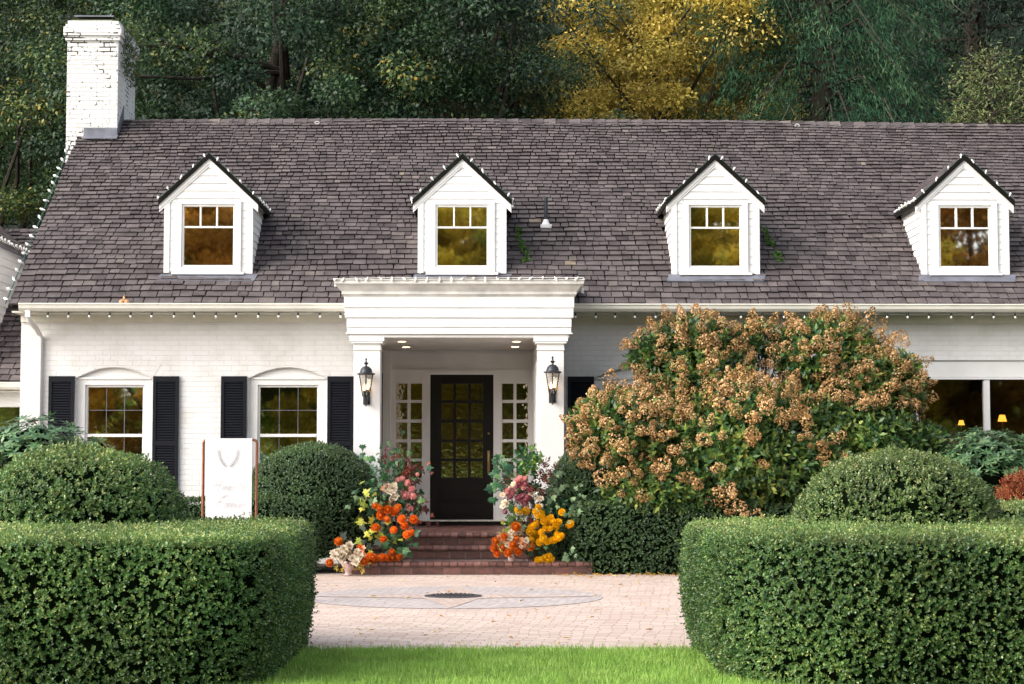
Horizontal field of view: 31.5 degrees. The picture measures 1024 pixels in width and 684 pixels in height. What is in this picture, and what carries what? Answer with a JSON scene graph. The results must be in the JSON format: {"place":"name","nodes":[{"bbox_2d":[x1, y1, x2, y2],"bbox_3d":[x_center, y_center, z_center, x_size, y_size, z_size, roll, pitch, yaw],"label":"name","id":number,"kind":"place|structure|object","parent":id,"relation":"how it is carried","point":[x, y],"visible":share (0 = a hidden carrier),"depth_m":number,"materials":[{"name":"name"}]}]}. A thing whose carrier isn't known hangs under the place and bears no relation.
{"place":"outdoors","nodes":[
{"label":"outdoors","id":0,"kind":"place"},
{"bbox_2d":[0,226,38,472],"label":"side building","id":1,"kind":"structure","parent":0,"point":[10,337],"depth_m":27.47,"materials":[{"name":"white brick"}]},
{"bbox_2d":[0,236,29,252],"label":"string lights","id":2,"kind":"object","parent":1,"relation":"attached to","point":[11,244],"visible":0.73,"depth_m":27.74},
{"bbox_2d":[0,410,118,494],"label":"rhododendron","id":3,"kind":"object","parent":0,"point":[28,439],"visible":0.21,"depth_m":18.68,"materials":[{"name":"green plant"}]},
{"bbox_2d":[316,564,344,571],"bbox_3d":[-5.690,2.985,24.039,7.200,0.001,1.900,0,-4,-1],"label":"planting bed","id":4,"kind":"object","parent":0,"point":[324,567],"depth_m":23.86,"materials":[{"name":"soil"}]},
{"bbox_2d":[252,440,382,559],"bbox_3d":[-2.582,2.042,23.631,1.869,1.547,1.848,0,-4,-1],"label":"boxwood ball","id":5,"kind":"object","parent":4,"relation":"on","point":[333,476],"visible":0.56,"depth_m":23.04,"materials":[{"name":"green plant"}]},
{"bbox_2d":[307,572,691,650],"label":"driveway","id":6,"kind":"structure","parent":0,"point":[619,619],"depth_m":16.45,"materials":[{"name":"beige brick"}]},
{"bbox_2d":[201,438,257,519],"bbox_3d":[-2.781,1.766,17.891,0.554,1.633,0.560,0,-4,-1],"label":"welcome sign","id":7,"kind":"object","parent":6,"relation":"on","point":[227,473],"visible":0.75,"depth_m":17.90,"materials":[{"name":"white metal"}]},
{"bbox_2d":[172,491,327,570],"bbox_3d":[-3.763,2.420,22.949,2.912,1.098,0.806,0,-4,-1],"label":"hedge","id":8,"kind":"object","parent":6,"relation":"on","point":[277,509],"visible":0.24,"depth_m":22.73,"materials":[{"name":"green plant"}]},
{"bbox_2d":[325,537,370,575],"bbox_3d":[-2.022,2.641,22.443,0.579,0.482,0.458,0,-4,-1],"label":"urn bouquet","id":9,"kind":"object","parent":6,"relation":"on","point":[355,556],"visible":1,"depth_m":22.32,"materials":[{"name":"beige plant"}]},
{"bbox_2d":[336,430,438,574],"bbox_3d":[-1.560,2.037,22.795,1.287,1.858,0.663,0,-4,-1],"label":"flower arrangement","id":10,"kind":"object","parent":6,"relation":"on","point":[389,504],"visible":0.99,"depth_m":22.75,"materials":[{"name":"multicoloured plant"}]},
{"bbox_2d":[314,586,602,608],"bbox_3d":[-0.614,2.643,18.961,3.120,0.022,3.120,0,-4,-1],"label":"paving medallion","id":11,"kind":"object","parent":6,"relation":"on","point":[465,597],"visible":0.99,"depth_m":18.82,"materials":[{"name":"stone"}]},
{"bbox_2d":[351,525,591,573],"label":"brick steps","id":12,"kind":"structure","parent":6,"relation":"on","point":[452,550],"depth_m":23.29,"materials":[{"name":"brown brick"}]},
{"bbox_2d":[490,521,534,560],"bbox_3d":[0.005,2.495,22.773,0.574,0.506,0.459,0,-4,-1],"label":"vase bouquet","id":13,"kind":"object","parent":12,"relation":"on","point":[508,541],"visible":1,"depth_m":22.61,"materials":[{"name":"orange plant"}]},
{"bbox_2d":[483,444,586,562],"bbox_3d":[0.287,2.028,22.850,1.308,1.519,0.664,0,-4,-1],"label":"flower arrangement","id":14,"kind":"object","parent":12,"relation":"on","point":[541,522],"visible":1,"depth_m":22.78,"materials":[{"name":"yellow plant"}]},
{"bbox_2d":[315,572,679,645],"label":"fallen leaves","id":15,"kind":"object","parent":6,"relation":"on","point":[597,574],"visible":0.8,"depth_m":19.43,"materials":[{"name":"brown plant"}]},
{"bbox_2d":[564,497,805,574],"bbox_3d":[3.299,2.462,23.055,5.289,1.014,0.926,0,-4,-1],"label":"hedge","id":16,"kind":"object","parent":6,"relation":"on","point":[616,540],"visible":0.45,"depth_m":22.73,"materials":[{"name":"green plant"}]},
{"bbox_2d":[982,496,1023,517],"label":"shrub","id":17,"kind":"object","parent":6,"relation":"on","point":[1010,505],"visible":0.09,"depth_m":17.91,"materials":[{"name":"green plant"}]},
{"bbox_2d":[994,466,1023,510],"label":"red shrub","id":18,"kind":"object","parent":6,"relation":"on","point":[1017,490],"visible":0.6,"depth_m":20.41,"materials":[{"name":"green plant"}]},
{"bbox_2d":[0,0,1023,228],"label":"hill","id":19,"kind":"structure","parent":0,"point":[187,106],"depth_m":78.48,"materials":[{"name":"green plant"}]},
{"bbox_2d":[0,0,1023,228],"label":"forest","id":20,"kind":"object","parent":19,"relation":"on","point":[553,30],"visible":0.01,"depth_m":69.76,"materials":[{"name":"green plant"}]},
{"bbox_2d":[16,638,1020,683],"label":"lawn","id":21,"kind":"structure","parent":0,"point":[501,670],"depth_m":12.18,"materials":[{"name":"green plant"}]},
{"bbox_2d":[0,511,320,683],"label":"clipped hedge","id":22,"kind":"object","parent":21,"relation":"on","point":[215,600],"visible":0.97,"depth_m":10.97,"materials":[{"name":"green plant"}]},
{"bbox_2d":[0,436,190,525],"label":"boxwood dome","id":23,"kind":"structure","parent":22,"relation":"on","point":[82,484],"depth_m":13.39,"materials":[{"name":"green plant"}]},
{"bbox_2d":[674,512,1023,683],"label":"clipped hedge","id":24,"kind":"object","parent":21,"relation":"on","point":[823,602],"visible":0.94,"depth_m":11.07,"materials":[{"name":"green plant"}]},
{"bbox_2d":[785,445,1004,524],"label":"boxwood dome","id":25,"kind":"structure","parent":24,"relation":"on","point":[894,489],"depth_m":13.45,"materials":[{"name":"green plant"}]},
{"bbox_2d":[934,426,1023,508],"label":"rhododendron","id":26,"kind":"object","parent":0,"point":[991,460],"visible":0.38,"depth_m":22.89,"materials":[{"name":"green plant"}]},
{"label":"ground","id":27,"kind":"structure","parent":0,"visible":0},
{"bbox_2d":[0,4,48,177],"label":"broadleaf tree","id":28,"kind":"object","parent":27,"relation":"on","point":[3,68],"visible":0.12,"depth_m":41.12,"materials":[{"name":"green plant"}]},
{"bbox_2d":[0,0,199,228],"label":"broadleaf tree","id":29,"kind":"object","parent":27,"relation":"on","point":[13,200],"visible":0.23,"depth_m":36.98,"materials":[{"name":"green plant"}]},
{"bbox_2d":[0,0,543,205],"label":"broadleaf tree","id":30,"kind":"object","parent":27,"relation":"on","point":[273,78],"visible":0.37,"depth_m":35.57,"materials":[{"name":"green plant"}]},
{"bbox_2d":[218,0,624,118],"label":"broadleaf tree","id":31,"kind":"object","parent":27,"relation":"on","point":[255,21],"visible":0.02,"depth_m":45.29,"materials":[{"name":"green plant"}]},
{"bbox_2d":[297,0,635,119],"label":"broadleaf tree","id":32,"kind":"object","parent":27,"relation":"on","point":[422,92],"visible":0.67,"depth_m":35.30,"materials":[{"name":"green plant"}]},
{"bbox_2d":[9,0,1023,563],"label":"white house","id":33,"kind":"structure","parent":27,"relation":"on","point":[459,390],"depth_m":25.58,"materials":[{"name":"paint"}]},
{"bbox_2d":[3,141,71,303],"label":"string lights","id":34,"kind":"object","parent":33,"relation":"attached to","point":[39,217],"visible":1,"depth_m":26.44},
{"bbox_2d":[76,368,151,474],"bbox_3d":[-5.505,1.375,25.165,1.091,2.044,0.160,0,-4,-1],"label":"window","id":35,"kind":"structure","parent":33,"relation":"in","point":[115,404],"depth_m":25.22,"materials":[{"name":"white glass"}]},
{"bbox_2d":[119,295,128,302],"bbox_3d":[-5.277,-0.582,24.730,0.146,0.125,0.072,0,-4,-1],"label":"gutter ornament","id":36,"kind":"object","parent":33,"relation":"attached to","point":[124,300],"visible":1,"depth_m":24.71,"materials":[{"name":"orange plant"}]},
{"bbox_2d":[40,312,341,317],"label":"string lights","id":37,"kind":"object","parent":33,"relation":"hanging from","point":[151,316],"visible":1,"depth_m":24.76,"materials":[{"name":"white plastic"}]},
{"bbox_2d":[157,152,270,211],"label":"string lights","id":38,"kind":"object","parent":33,"relation":"on","point":[193,165],"visible":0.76,"depth_m":25.44},
{"bbox_2d":[249,368,326,471],"bbox_3d":[-3.104,1.377,25.194,1.120,2.044,0.160,0,-4,-1],"label":"window","id":39,"kind":"structure","parent":33,"relation":"in","point":[288,406],"depth_m":25.25,"materials":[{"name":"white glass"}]},
{"bbox_2d":[357,358,374,405],"bbox_3d":[-1.908,0.526,23.774,0.236,0.640,0.250,0,-4,-1],"label":"wall lantern","id":40,"kind":"object","parent":33,"relation":"attached to","point":[365,370],"depth_m":23.73,"materials":[{"name":"black metal"}]},
{"bbox_2d":[333,276,583,292],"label":"string lights","id":41,"kind":"object","parent":33,"relation":"attached to","point":[485,279],"visible":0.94,"depth_m":23.79},
{"bbox_2d":[430,375,492,519],"bbox_3d":[-0.734,1.530,26.550,0.925,2.119,0.119,0,-4,-1],"label":"door","id":42,"kind":"structure","parent":33,"relation":"in","point":[461,406],"depth_m":26.58,"materials":[{"name":"paint"}]},
{"bbox_2d":[411,153,513,206],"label":"string lights","id":43,"kind":"object","parent":33,"relation":"on","point":[471,160],"visible":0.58,"depth_m":25.48},
{"bbox_2d":[514,225,530,262],"bbox_3d":[0.151,-1.408,26.069,0.194,0.631,0.807,1,-4,-9],"label":"ivy strand","id":44,"kind":"object","parent":33,"relation":"on","point":[523,246],"visible":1,"depth_m":26.03,"materials":[{"name":"green plant"}]},
{"bbox_2d":[544,356,561,404],"bbox_3d":[0.532,0.503,23.804,0.236,0.640,0.250,0,-4,-1],"label":"wall lantern","id":45,"kind":"object","parent":33,"relation":"attached to","point":[552,368],"depth_m":23.76,"materials":[{"name":"black metal"}]},
{"bbox_2d":[595,368,644,439],"bbox_3d":[1.683,1.381,25.251,1.116,2.044,0.160,0,-4,-1],"label":"window","id":46,"kind":"structure","parent":33,"relation":"in","point":[626,373],"depth_m":25.28,"materials":[{"name":"white glass"}]},
{"bbox_2d":[656,153,765,211],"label":"string lights","id":47,"kind":"object","parent":33,"relation":"on","point":[684,181],"visible":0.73,"depth_m":25.52},
{"bbox_2d":[760,225,784,260],"bbox_3d":[3.730,-1.421,26.117,0.178,0.642,0.820,1,-4,-10],"label":"ivy strand","id":48,"kind":"object","parent":33,"relation":"on","point":[776,254],"visible":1,"depth_m":26.09,"materials":[{"name":"green plant"}]},
{"bbox_2d":[574,313,1023,318],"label":"string lights","id":49,"kind":"object","parent":33,"relation":"hanging from","point":[804,317],"visible":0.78,"depth_m":24.89,"materials":[{"name":"white plastic"}]},
{"bbox_2d":[894,154,1014,212],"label":"string lights","id":50,"kind":"object","parent":33,"relation":"on","point":[937,178],"visible":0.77,"depth_m":25.57},
{"bbox_2d":[912,360,1023,437],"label":"window","id":51,"kind":"structure","parent":33,"relation":"in","point":[984,370],"depth_m":25.34,"materials":[{"name":"white wood"}]},
{"bbox_2d":[516,0,811,120],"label":"maple tree","id":52,"kind":"object","parent":27,"relation":"on","point":[661,94],"visible":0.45,"depth_m":39.12,"materials":[{"name":"yellow plant"}]},
{"bbox_2d":[673,0,980,122],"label":"cedar tree","id":53,"kind":"object","parent":27,"relation":"on","point":[821,63],"visible":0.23,"depth_m":37.94,"materials":[{"name":"green plant"}]},
{"bbox_2d":[810,0,1023,122],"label":"tree","id":54,"kind":"object","parent":27,"relation":"on","point":[973,20],"visible":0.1,"depth_m":44.95,"materials":[{"name":"green plant"}]},
{"bbox_2d":[920,36,1023,122],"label":"tree","id":55,"kind":"object","parent":27,"relation":"on","point":[990,98],"visible":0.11,"depth_m":35.91,"materials":[{"name":"green plant"}]},
{"bbox_2d":[987,0,1023,121],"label":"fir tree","id":56,"kind":"object","parent":27,"relation":"on","point":[1016,36],"visible":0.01,"depth_m":50.11,"materials":[{"name":"green plant"}]},
{"label":"planting bed","id":57,"kind":"structure","parent":0,"visible":0},
{"bbox_2d":[544,447,623,559],"bbox_3d":[0.994,2.083,23.489,1.274,1.632,1.221,0,-4,-1],"label":"boxwood ball","id":58,"kind":"object","parent":57,"relation":"on","point":[574,475],"visible":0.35,"depth_m":23.10,"materials":[{"name":"green plant"}]},
{"bbox_2d":[559,302,963,518],"bbox_3d":[3.214,1.187,23.519,5.246,3.551,2.683,0,-4,-1],"label":"hydrangea shrub","id":59,"kind":"object","parent":57,"relation":"on","point":[705,414],"visible":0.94,"depth_m":23.00,"materials":[{"name":"brown plant"}]},
{"bbox_3d":[7.464,2.794,27.567,0.700,0.750,0.400,0,-4,-1],"label":"side table","id":60,"kind":"object","parent":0,"visible":0},
{"bbox_2d":[998,415,1006,440],"bbox_3d":[7.465,1.765,27.635,0.136,1.313,0.136,0,-4,-1],"label":"table lamp","id":61,"kind":"object","parent":60,"relation":"on","point":[1001,418],"visible":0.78,"depth_m":27.64,"materials":[{"name":"yellow"}]},
{"bbox_3d":[7.432,2.951,29.962,0.700,0.750,0.400,0,-4,-1],"label":"side table","id":62,"kind":"object","parent":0,"visible":0},
{"bbox_2d":[958,420,964,482],"bbox_3d":[7.432,1.936,30.029,0.109,1.286,0.109,0,-4,-1],"label":"table lamp","id":63,"kind":"object","parent":62,"relation":"on","point":[961,422],"visible":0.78,"depth_m":30.04,"materials":[{"name":"yellow"}]}
]}

